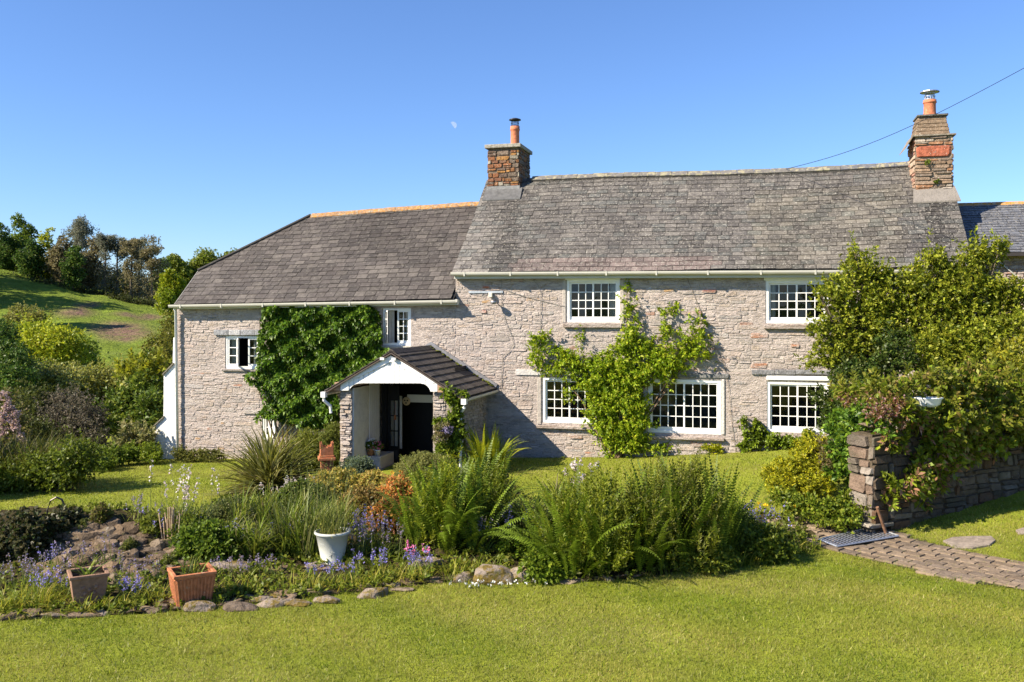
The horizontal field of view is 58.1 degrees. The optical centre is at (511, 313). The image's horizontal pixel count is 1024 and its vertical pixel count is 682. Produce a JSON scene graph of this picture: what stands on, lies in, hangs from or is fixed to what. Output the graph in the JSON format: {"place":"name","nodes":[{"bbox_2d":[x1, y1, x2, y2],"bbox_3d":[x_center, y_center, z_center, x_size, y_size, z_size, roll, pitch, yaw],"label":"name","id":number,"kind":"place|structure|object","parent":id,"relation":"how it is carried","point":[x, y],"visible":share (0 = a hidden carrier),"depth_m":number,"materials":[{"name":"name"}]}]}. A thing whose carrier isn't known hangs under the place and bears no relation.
{"place":"outdoors","nodes":[
{"label":"outdoors","id":0,"kind":"place"},
{"bbox_2d":[0,425,102,491],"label":"bush","id":1,"kind":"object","parent":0,"point":[3,449],"depth_m":22.58,"materials":[{"name":"green plant"}]},
{"bbox_2d":[0,269,174,418],"bbox_3d":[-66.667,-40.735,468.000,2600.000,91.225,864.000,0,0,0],"label":"field","id":2,"kind":"structure","parent":0,"point":[114,327],"depth_m":115.37,"materials":[{"name":"green plant"}]},
{"bbox_2d":[0,222,24,270],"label":"tree","id":3,"kind":"object","parent":2,"relation":"on","point":[9,246],"visible":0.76,"depth_m":144.49,"materials":[{"name":"green plant"}]},
{"bbox_2d":[0,315,44,396],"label":"bush","id":4,"kind":"object","parent":2,"relation":"on","point":[9,357],"visible":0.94,"depth_m":38.46,"materials":[{"name":"green plant"}]},
{"bbox_2d":[9,212,38,271],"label":"tree","id":5,"kind":"object","parent":2,"relation":"on","point":[21,224],"visible":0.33,"depth_m":148.59,"materials":[{"name":"green plant"}]},
{"bbox_2d":[0,300,53,326],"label":"bush","id":6,"kind":"object","parent":2,"relation":"on","point":[38,313],"visible":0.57,"depth_m":56.84,"materials":[{"name":"green plant"}]},
{"bbox_2d":[11,237,48,279],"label":"tree","id":7,"kind":"object","parent":2,"relation":"on","point":[30,262],"visible":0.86,"depth_m":140.09,"materials":[{"name":"green plant"}]},
{"bbox_2d":[4,309,101,368],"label":"bush","id":8,"kind":"object","parent":2,"relation":"on","point":[47,341],"visible":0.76,"depth_m":45.91,"materials":[{"name":"green plant"}]},
{"bbox_2d":[40,234,73,282],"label":"tree","id":9,"kind":"object","parent":2,"relation":"on","point":[52,264],"visible":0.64,"depth_m":140.17,"materials":[{"name":"green plant"}]},
{"bbox_2d":[58,245,88,288],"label":"tree","id":10,"kind":"object","parent":2,"relation":"on","point":[72,264],"visible":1,"depth_m":134.39,"materials":[{"name":"green plant"}]},
{"bbox_2d":[61,214,99,251],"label":"tree","id":11,"kind":"object","parent":2,"relation":"on","point":[80,229],"visible":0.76,"depth_m":152.18,"materials":[{"name":"green plant"}]},
{"bbox_2d":[1,269,160,307],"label":"hedge","id":12,"kind":"object","parent":2,"relation":"on","point":[125,297],"visible":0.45,"depth_m":135.58,"materials":[{"name":"green plant"}]},
{"bbox_2d":[5,353,171,409],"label":"willow thicket","id":13,"kind":"object","parent":2,"relation":"on","point":[95,379],"visible":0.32,"depth_m":40.97,"materials":[{"name":"green plant"}]},
{"bbox_2d":[78,235,103,289],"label":"tree","id":14,"kind":"object","parent":2,"relation":"on","point":[90,280],"visible":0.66,"depth_m":144.24,"materials":[{"name":"green plant"}]},
{"bbox_2d":[95,232,118,291],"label":"tree","id":15,"kind":"object","parent":2,"relation":"on","point":[102,241],"visible":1,"depth_m":142.91,"materials":[{"name":"green plant"}]},
{"bbox_2d":[106,234,128,292],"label":"tree","id":16,"kind":"object","parent":2,"relation":"on","point":[116,248],"visible":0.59,"depth_m":144.54,"materials":[{"name":"green plant"}]},
{"bbox_2d":[116,238,143,296],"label":"tree","id":17,"kind":"object","parent":2,"relation":"on","point":[131,245],"visible":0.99,"depth_m":138.59,"materials":[{"name":"green plant"}]},
{"bbox_2d":[111,346,172,384],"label":"bush","id":18,"kind":"object","parent":2,"relation":"on","point":[130,368],"visible":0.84,"depth_m":33.03,"materials":[{"name":"green plant"}]},
{"bbox_2d":[138,234,170,300],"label":"tree","id":19,"kind":"object","parent":2,"relation":"on","point":[150,262],"visible":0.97,"depth_m":138.40,"materials":[{"name":"green plant"}]},
{"bbox_2d":[136,310,174,367],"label":"bush","id":20,"kind":"object","parent":2,"relation":"on","point":[167,332],"visible":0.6,"depth_m":43.11,"materials":[{"name":"green plant"}]},
{"bbox_2d":[152,267,186,318],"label":"tree","id":21,"kind":"object","parent":2,"relation":"on","point":[172,281],"visible":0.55,"depth_m":87.69,"materials":[{"name":"green plant"}]},
{"bbox_2d":[161,253,193,291],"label":"tree","id":22,"kind":"object","parent":2,"relation":"on","point":[178,264],"visible":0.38,"depth_m":203.33,"materials":[{"name":"green plant"}]},
{"bbox_2d":[186,246,218,275],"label":"tree","id":23,"kind":"object","parent":2,"relation":"on","point":[203,257],"visible":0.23,"depth_m":207.43,"materials":[{"name":"green plant"}]},
{"bbox_2d":[317,421,339,467],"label":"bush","id":24,"kind":"object","parent":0,"point":[332,431],"visible":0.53,"depth_m":23.43,"materials":[{"name":"green plant"}]},
{"bbox_2d":[0,428,1023,681],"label":"lawn","id":25,"kind":"structure","parent":0,"point":[756,464],"depth_m":11.74,"materials":[{"name":"green plant"}]},
{"bbox_2d":[0,386,47,452],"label":"rhododendron","id":26,"kind":"object","parent":25,"relation":"on","point":[8,411],"visible":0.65,"depth_m":24.84,"materials":[{"name":"pink plant"}]},
{"bbox_2d":[11,376,69,449],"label":"bush","id":27,"kind":"object","parent":25,"relation":"on","point":[28,402],"visible":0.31,"depth_m":29.69,"materials":[{"name":"green plant"}]},
{"bbox_2d":[0,425,108,495],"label":"bush","id":28,"kind":"object","parent":25,"relation":"on","point":[69,467],"visible":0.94,"depth_m":21.79,"materials":[{"name":"green plant"}]},
{"bbox_2d":[9,382,113,450],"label":"bush","id":29,"kind":"object","parent":25,"relation":"on","point":[76,413],"visible":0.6,"depth_m":29.78,"materials":[{"name":"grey plant"}]},
{"bbox_2d":[87,439,143,472],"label":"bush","id":30,"kind":"object","parent":25,"relation":"on","point":[123,452],"visible":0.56,"depth_m":25.88,"materials":[{"name":"green plant"}]},
{"bbox_2d":[92,350,163,444],"bbox_3d":[-13.318,3.034,32.070,2.867,3.521,3.497,0,0,-21],"label":"laurel","id":31,"kind":"object","parent":25,"relation":"on","point":[140,401],"visible":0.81,"depth_m":31.77,"materials":[{"name":"green plant"}]},
{"bbox_2d":[108,415,160,450],"bbox_3d":[-11.101,3.697,27.274,1.541,1.373,1.521,0,0,0],"label":"buddleia","id":32,"kind":"object","parent":25,"relation":"on","point":[137,433],"visible":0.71,"depth_m":27.09,"materials":[{"name":"green plant"}]},
{"bbox_2d":[132,440,165,465],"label":"bush","id":33,"kind":"object","parent":25,"relation":"on","point":[150,453],"visible":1,"depth_m":26.27,"materials":[{"name":"green plant"}]},
{"bbox_2d":[170,444,227,462],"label":"weeds","id":34,"kind":"object","parent":25,"relation":"on","point":[180,453],"visible":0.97,"depth_m":26.36,"materials":[{"name":"green plant"}]},
{"bbox_2d":[287,427,323,470],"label":"bush","id":35,"kind":"object","parent":25,"relation":"on","point":[307,436],"visible":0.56,"depth_m":23.92,"materials":[{"name":"green plant"}]},
{"bbox_2d":[0,571,640,620],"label":"stone edging","id":36,"kind":"object","parent":25,"relation":"on","point":[455,579],"visible":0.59,"depth_m":13.17,"materials":[{"name":"grey stone"}]},
{"bbox_2d":[0,474,819,620],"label":"flower bed","id":37,"kind":"object","parent":25,"relation":"on","point":[118,513],"visible":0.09,"depth_m":14.51,"materials":[{"name":"green plant"}]},
{"bbox_2d":[0,505,57,559],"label":"bush","id":38,"kind":"object","parent":37,"relation":"on","point":[22,530],"visible":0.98,"depth_m":14.79,"materials":[{"name":"green plant"}]},
{"bbox_2d":[0,575,71,617],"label":"leaf tuft","id":39,"kind":"object","parent":37,"relation":"on","point":[22,598],"visible":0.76,"depth_m":12.80,"materials":[{"name":"green plant"}]},
{"bbox_2d":[0,546,72,590],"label":"bluebell clump","id":40,"kind":"object","parent":37,"relation":"on","point":[26,571],"visible":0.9,"depth_m":13.77,"materials":[{"name":"purple plant"}]},
{"bbox_2d":[41,503,86,533],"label":"bush","id":41,"kind":"object","parent":37,"relation":"on","point":[61,519],"visible":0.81,"depth_m":15.20,"materials":[{"name":"green plant"}]},
{"bbox_2d":[67,564,109,607],"bbox_3d":[-5.980,3.864,13.000,0.512,0.472,0.509,0,0,-30],"label":"square planter","id":42,"kind":"object","parent":37,"relation":"on","point":[92,583],"visible":0.9,"depth_m":12.83,"materials":[{"name":"ceramic"}]},
{"bbox_2d":[33,517,220,589],"bbox_3d":[-6.195,3.795,14.662,3.612,0.756,2.467,0,0,0],"label":"rockery","id":43,"kind":"object","parent":37,"relation":"on","point":[116,530],"visible":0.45,"depth_m":14.87,"materials":[{"name":"beige stone"}]},
{"bbox_2d":[134,509,166,533],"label":"bush","id":44,"kind":"object","parent":37,"relation":"on","point":[146,525],"visible":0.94,"depth_m":15.22,"materials":[{"name":"green plant"}]},
{"bbox_2d":[167,562,216,606],"bbox_3d":[-4.499,3.831,12.950,0.577,0.480,0.532,0,0,-30],"label":"square planter","id":45,"kind":"object","parent":37,"relation":"on","point":[188,587],"visible":0.87,"depth_m":12.77,"materials":[{"name":"ceramic"}]},
{"bbox_2d":[148,460,240,532],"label":"white bluebells","id":46,"kind":"object","parent":37,"relation":"on","point":[185,496],"visible":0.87,"depth_m":15.47,"materials":[{"name":"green plant"}]},
{"bbox_2d":[166,517,243,562],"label":"bush","id":47,"kind":"object","parent":37,"relation":"on","point":[202,538],"visible":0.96,"depth_m":14.66,"materials":[{"name":"green plant"}]},
{"bbox_2d":[200,495,258,522],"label":"bush","id":48,"kind":"object","parent":37,"relation":"on","point":[220,512],"visible":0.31,"depth_m":17.54,"materials":[{"name":"green plant"}]},
{"bbox_2d":[210,553,276,580],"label":"bluebell clump","id":49,"kind":"object","parent":37,"relation":"on","point":[247,565],"visible":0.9,"depth_m":14.02,"materials":[{"name":"purple plant"}]},
{"bbox_2d":[196,420,326,498],"bbox_3d":[-5.537,3.249,21.249,3.592,1.692,3.349,0,0,0],"label":"spiky plant","id":50,"kind":"object","parent":37,"relation":"on","point":[270,462],"visible":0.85,"depth_m":20.96,"materials":[{"name":"green plant"}]},
{"bbox_2d":[208,507,317,560],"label":"strap leaf clump","id":51,"kind":"object","parent":37,"relation":"on","point":[259,544],"visible":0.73,"depth_m":14.83,"materials":[{"name":"green plant"}]},
{"bbox_2d":[212,482,332,527],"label":"strap leaf clump","id":52,"kind":"object","parent":37,"relation":"on","point":[242,509],"visible":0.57,"depth_m":16.43,"materials":[{"name":"green plant"}]},
{"bbox_2d":[273,476,331,510],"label":"bush","id":53,"kind":"object","parent":37,"relation":"on","point":[299,483],"visible":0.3,"depth_m":18.91,"materials":[{"name":"green plant"}]},
{"bbox_2d":[254,489,362,560],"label":"strap leaf clump","id":54,"kind":"object","parent":37,"relation":"on","point":[309,545],"visible":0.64,"depth_m":14.91,"materials":[{"name":"green plant"}]},
{"bbox_2d":[251,458,372,526],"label":"grass heads","id":55,"kind":"object","parent":37,"relation":"on","point":[326,490],"depth_m":16.36,"materials":[{"name":"green plant"}]},
{"bbox_2d":[309,465,360,503],"bbox_3d":[-3.758,3.647,19.804,1.432,0.785,1.274,0,0,0],"label":"spiraea","id":56,"kind":"object","parent":37,"relation":"on","point":[338,469],"visible":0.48,"depth_m":19.49,"materials":[{"name":"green plant"}]},
{"bbox_2d":[317,564,355,570],"bbox_3d":[-2.781,3.991,14.526,0.740,0.087,0.370,-3,1,-3],"label":"rock","id":57,"kind":"object","parent":37,"relation":"on","point":[324,568],"visible":0.34,"depth_m":14.38,"materials":[{"name":"grey stone"}]},
{"bbox_2d":[314,527,350,564],"bbox_3d":[-2.864,3.709,14.700,0.578,0.501,0.578,0,0,0],"label":"white pot","id":58,"kind":"object","parent":57,"relation":"on","point":[331,547],"visible":0.82,"depth_m":14.51,"materials":[{"name":"paint"}]},
{"bbox_2d":[306,489,361,533],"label":"pot leaves","id":59,"kind":"object","parent":58,"relation":"in","point":[330,526],"visible":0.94,"depth_m":14.65,"materials":[{"name":"green plant"}]},
{"bbox_2d":[337,454,375,473],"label":"bush","id":60,"kind":"object","parent":37,"relation":"on","point":[361,465],"visible":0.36,"depth_m":21.20,"materials":[{"name":"green plant"}]},
{"bbox_2d":[334,481,385,523],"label":"azalea","id":61,"kind":"object","parent":37,"relation":"on","point":[364,495],"visible":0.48,"depth_m":17.06,"materials":[{"name":"green plant"}]},
{"bbox_2d":[321,565,403,593],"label":"leaf tuft","id":62,"kind":"object","parent":37,"relation":"on","point":[353,582],"visible":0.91,"depth_m":13.54,"materials":[{"name":"green plant"}]},
{"bbox_2d":[346,467,392,491],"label":"azalea","id":63,"kind":"object","parent":37,"relation":"on","point":[378,478],"visible":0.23,"depth_m":19.43,"materials":[{"name":"yellow plant"}]},
{"bbox_2d":[336,513,415,566],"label":"bluebell clump","id":64,"kind":"object","parent":37,"relation":"on","point":[361,547],"visible":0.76,"depth_m":14.86,"materials":[{"name":"purple plant"}]},
{"bbox_2d":[364,492,413,535],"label":"azalea","id":65,"kind":"object","parent":37,"relation":"on","point":[379,511],"visible":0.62,"depth_m":15.82,"materials":[{"name":"orange plant"}]},
{"bbox_2d":[375,471,420,514],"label":"azalea","id":66,"kind":"object","parent":37,"relation":"on","point":[390,486],"visible":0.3,"depth_m":17.67,"materials":[{"name":"orange plant"}]},
{"bbox_2d":[366,557,444,587],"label":"leaf tuft","id":67,"kind":"object","parent":37,"relation":"on","point":[406,573],"visible":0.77,"depth_m":13.86,"materials":[{"name":"green plant"}]},
{"bbox_2d":[393,450,456,482],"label":"shrub","id":68,"kind":"object","parent":37,"relation":"on","point":[421,459],"visible":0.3,"depth_m":20.49,"materials":[{"name":"green plant"}]},
{"bbox_2d":[374,446,545,551],"bbox_3d":[-0.911,3.084,15.417,3.011,1.702,2.835,0,0,0],"label":"fern","id":69,"kind":"object","parent":37,"relation":"on","point":[439,508],"visible":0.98,"depth_m":15.20,"materials":[{"name":"green plant"}]},
{"bbox_2d":[406,437,550,529],"bbox_3d":[-0.639,3.093,16.791,2.531,1.619,2.460,0,0,31],"label":"fern","id":70,"kind":"object","parent":37,"relation":"on","point":[498,478],"visible":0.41,"depth_m":16.48,"materials":[{"name":"green plant"}]},
{"bbox_2d":[444,421,525,467],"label":"spiky plant","id":71,"kind":"object","parent":37,"relation":"on","point":[486,442],"visible":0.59,"depth_m":22.08,"materials":[{"name":"green plant"}]},
{"bbox_2d":[473,564,514,584],"bbox_3d":[-0.253,3.972,13.849,0.660,0.382,0.385,0,2,0],"label":"rock","id":72,"kind":"object","parent":37,"relation":"on","point":[488,573],"visible":0.73,"depth_m":13.70,"materials":[{"name":"beige stone"}]},
{"bbox_2d":[480,484,557,534],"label":"strap leaf clump","id":73,"kind":"object","parent":37,"relation":"on","point":[520,523],"visible":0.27,"depth_m":15.93,"materials":[{"name":"green plant"}]},
{"bbox_2d":[493,524,545,558],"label":"bush","id":74,"kind":"object","parent":37,"relation":"on","point":[516,547],"visible":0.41,"depth_m":14.87,"materials":[{"name":"green plant"}]},
{"bbox_2d":[515,548,572,584],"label":"bush","id":75,"kind":"object","parent":37,"relation":"on","point":[542,568],"visible":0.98,"depth_m":13.66,"materials":[{"name":"green plant"}]},
{"bbox_2d":[484,456,705,577],"bbox_3d":[1.303,3.117,14.383,3.450,1.743,2.951,0,0,0],"label":"fern","id":76,"kind":"object","parent":37,"relation":"on","point":[587,525],"visible":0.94,"depth_m":13.80,"materials":[{"name":"green plant"}]},
{"bbox_2d":[592,443,765,574],"bbox_3d":[2.636,2.985,14.418,2.352,1.922,2.621,0,0,22],"label":"fern","id":77,"kind":"object","parent":37,"relation":"on","point":[713,515],"visible":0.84,"depth_m":14.12,"materials":[{"name":"green plant"}]},
{"bbox_2d":[667,538,741,576],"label":"bush","id":78,"kind":"object","parent":37,"relation":"on","point":[726,559],"visible":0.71,"depth_m":13.96,"materials":[{"name":"green plant"}]},
{"bbox_2d":[731,520,802,564],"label":"bush","id":79,"kind":"object","parent":37,"relation":"on","point":[760,537],"visible":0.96,"depth_m":14.44,"materials":[{"name":"green plant"}]},
{"bbox_2d":[153,89,971,470],"bbox_3d":[0.499,-0.160,26.271,22.491,11.520,9.200,0,0,15],"label":"stone farmhouse","id":80,"kind":"object","parent":25,"relation":"on","point":[741,257],"visible":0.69,"depth_m":24.71,"materials":[{"name":"beige stone"}]},
{"bbox_2d":[214,330,264,371],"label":"window","id":81,"kind":"structure","parent":80,"relation":"in","point":[241,353],"depth_m":26.93,"materials":[{"name":"white paint"}]},
{"bbox_2d":[242,304,389,449],"bbox_3d":[-5.477,1.800,25.827,4.548,4.221,0.693,0,0,15],"label":"climbing hydrangea","id":82,"kind":"object","parent":80,"relation":"attached to","point":[311,360],"visible":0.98,"depth_m":25.89,"materials":[{"name":"green plant"}]},
{"bbox_2d":[382,308,411,347],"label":"window","id":83,"kind":"structure","parent":80,"relation":"in","point":[398,326],"depth_m":25.66,"materials":[{"name":"white paint"}]},
{"bbox_2d":[432,381,469,456],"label":"ivy","id":84,"kind":"object","parent":80,"relation":"attached to","point":[454,418],"visible":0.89,"depth_m":22.07,"materials":[{"name":"green plant"}]},
{"bbox_2d":[516,369,599,429],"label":"window","id":85,"kind":"structure","parent":80,"relation":"in","point":[554,409],"depth_m":24.48,"materials":[{"name":"white paint"}]},
{"bbox_2d":[562,278,623,327],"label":"window","id":86,"kind":"structure","parent":80,"relation":"in","point":[590,299],"depth_m":24.27,"materials":[{"name":"white paint"}]},
{"bbox_2d":[525,278,718,458],"bbox_3d":[2.800,1.368,23.823,5.064,5.118,1.307,0,0,19],"label":"climbing vine","id":87,"kind":"object","parent":80,"relation":"attached to","point":[628,435],"visible":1,"depth_m":23.58,"materials":[{"name":"green plant"}]},
{"bbox_2d":[643,373,728,440],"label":"window","id":88,"kind":"structure","parent":80,"relation":"in","point":[694,406],"depth_m":25.14,"materials":[{"name":"white paint"}]},
{"bbox_2d":[735,415,814,452],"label":"shrub","id":89,"kind":"object","parent":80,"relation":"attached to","point":[751,439],"visible":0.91,"depth_m":22.80,"materials":[{"name":"green plant"}]},
{"bbox_2d":[752,370,829,438],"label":"window","id":90,"kind":"structure","parent":80,"relation":"in","point":[789,408],"depth_m":22.97,"materials":[{"name":"white paint"}]},
{"bbox_2d":[764,278,829,328],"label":"window","id":91,"kind":"structure","parent":80,"relation":"in","point":[787,301],"depth_m":23.07,"materials":[{"name":"white paint"}]},
{"bbox_2d":[759,430,836,498],"bbox_3d":[5.569,2.931,17.724,1.695,1.312,2.008,0,0,0],"label":"euphorbia","id":92,"kind":"object","parent":25,"relation":"on","point":[799,470],"visible":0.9,"depth_m":17.34,"materials":[{"name":"yellow plant"}]},
{"bbox_2d":[765,485,876,533],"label":"ground cover","id":93,"kind":"object","parent":25,"relation":"on","point":[840,513],"visible":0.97,"depth_m":16.09,"materials":[{"name":"green plant"}]},
{"bbox_2d":[806,317,922,433],"bbox_3d":[7.545,1.352,19.542,2.367,2.552,1.797,0,0,0],"label":"shrub","id":94,"kind":"object","parent":25,"relation":"on","point":[893,354],"visible":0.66,"depth_m":19.59,"materials":[{"name":"green plant"}]},
{"bbox_2d":[793,225,1023,374],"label":"shrub","id":95,"kind":"object","parent":25,"relation":"on","point":[876,307],"visible":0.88,"depth_m":20.34,"materials":[{"name":"green plant"}]},
{"bbox_2d":[847,428,1023,533],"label":"garden wall","id":96,"kind":"structure","parent":25,"relation":"on","point":[987,480],"depth_m":16.18,"materials":[{"name":"stone"}]},
{"bbox_2d":[819,397,897,485],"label":"ivy","id":97,"kind":"object","parent":96,"relation":"attached to","point":[842,425],"visible":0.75,"depth_m":16.81,"materials":[{"name":"green plant"}]},
{"bbox_2d":[831,390,907,432],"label":"geranium","id":98,"kind":"object","parent":96,"relation":"on","point":[885,411],"visible":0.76,"depth_m":15.70,"materials":[{"name":"green plant"}]},
{"bbox_2d":[826,349,1023,467],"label":"cotoneaster","id":99,"kind":"object","parent":96,"relation":"on","point":[983,394],"visible":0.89,"depth_m":16.57,"materials":[{"name":"green plant"}]},
{"bbox_2d":[986,326,1023,376],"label":"shrub","id":100,"kind":"object","parent":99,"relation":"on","point":[1006,350],"visible":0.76,"depth_m":18.64,"materials":[{"name":"yellow plant"}]},
{"bbox_2d":[870,403,1018,512],"bbox_3d":[7.761,2.468,16.458,3.536,2.043,0.908,0,0,-27],"label":"cotoneaster","id":101,"kind":"object","parent":96,"relation":"attached to","point":[921,482],"visible":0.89,"depth_m":15.99,"materials":[{"name":"green plant"}]},
{"bbox_2d":[943,536,995,548],"bbox_3d":[7.582,3.789,15.175,0.859,0.160,0.550,0,0,0],"label":"stepping stone","id":102,"kind":"object","parent":25,"relation":"on","point":[971,542],"visible":0.86,"depth_m":15.17,"materials":[{"name":"beige stone"}]},
{"bbox_2d":[958,201,1023,412],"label":"stone outbuilding","id":103,"kind":"structure","parent":25,"relation":"on","point":[1002,218],"depth_m":23.32,"materials":[{"name":"stone"}]},
{"bbox_2d":[0,0,1023,280],"label":"sky","id":104,"kind":"structure","parent":0,"point":[221,125],"materials":[{"name":"blue"}]},
{"bbox_2d":[762,516,1023,589],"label":"path","id":105,"kind":"structure","parent":0,"point":[957,564],"depth_m":14.44,"materials":[{"name":"stone"}]},
{"bbox_2d":[818,528,898,546],"bbox_3d":[5.826,3.767,15.545,1.312,0.144,0.582,0,0,-24],"label":"metal grate","id":106,"kind":"object","parent":105,"relation":"on","point":[848,539],"visible":0.94,"depth_m":15.51,"materials":[{"name":"grey metal"}]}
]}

